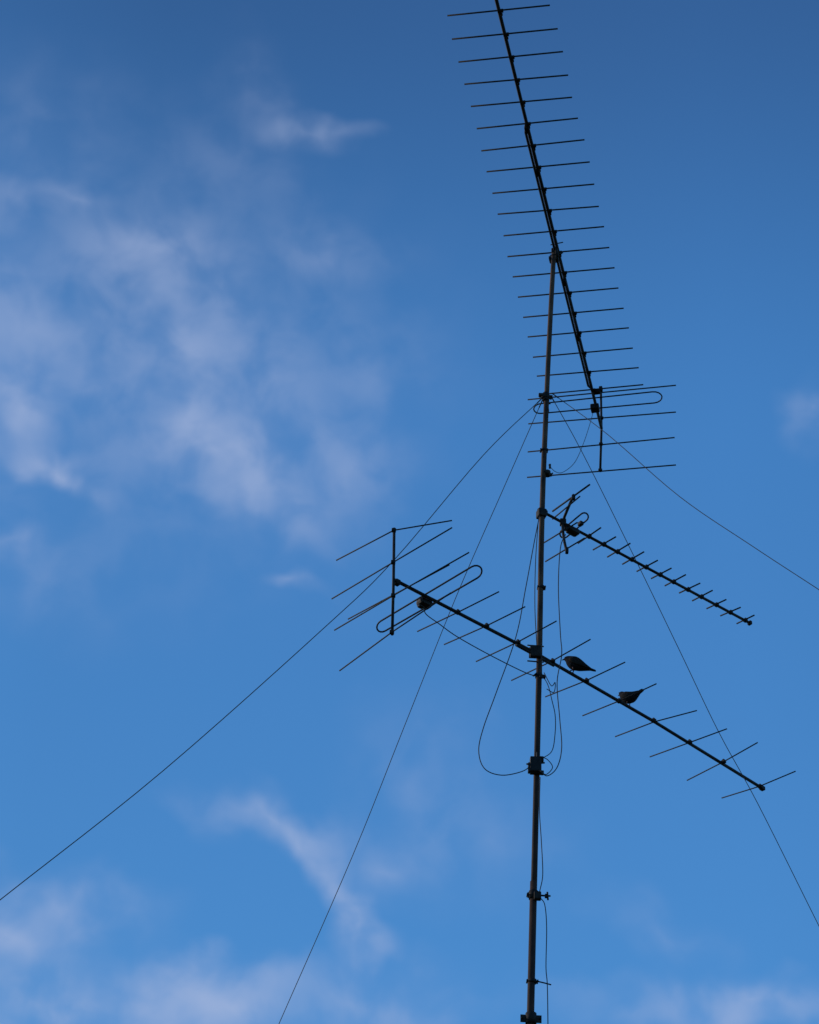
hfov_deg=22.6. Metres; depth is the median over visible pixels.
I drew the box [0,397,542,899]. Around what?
guy wire
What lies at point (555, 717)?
coaxial cable
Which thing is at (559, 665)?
coaxial cable
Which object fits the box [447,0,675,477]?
yagi antenna
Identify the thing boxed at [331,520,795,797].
yagi antenna
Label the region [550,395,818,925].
guy wire
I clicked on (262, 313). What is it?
sky
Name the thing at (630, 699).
pigeon
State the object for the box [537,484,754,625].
yagi antenna
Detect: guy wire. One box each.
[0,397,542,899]
[279,400,542,1023]
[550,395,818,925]
[551,393,818,589]
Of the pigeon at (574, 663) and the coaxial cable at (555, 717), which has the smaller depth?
the coaxial cable at (555, 717)
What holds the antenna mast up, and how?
on the ground
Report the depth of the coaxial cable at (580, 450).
22.14 m
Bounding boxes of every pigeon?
[562,656,595,672]
[618,689,643,704]
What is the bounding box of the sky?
[0,0,818,1023]
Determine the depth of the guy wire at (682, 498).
18.72 m
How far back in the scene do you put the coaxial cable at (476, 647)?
18.10 m
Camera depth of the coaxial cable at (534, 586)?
19.00 m
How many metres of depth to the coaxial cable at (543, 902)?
16.99 m
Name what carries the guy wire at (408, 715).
attached to the antenna mast
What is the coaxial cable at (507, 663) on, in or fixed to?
attached to the antenna mast
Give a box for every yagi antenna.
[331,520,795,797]
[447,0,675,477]
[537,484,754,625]
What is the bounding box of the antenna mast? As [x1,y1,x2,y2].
[520,252,555,1023]
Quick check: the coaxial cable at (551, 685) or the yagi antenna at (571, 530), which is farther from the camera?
the yagi antenna at (571, 530)
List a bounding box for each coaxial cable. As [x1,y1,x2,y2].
[424,606,536,676]
[478,516,539,775]
[534,523,538,644]
[539,777,547,1023]
[540,534,565,775]
[540,676,555,758]
[544,673,555,692]
[551,413,592,472]

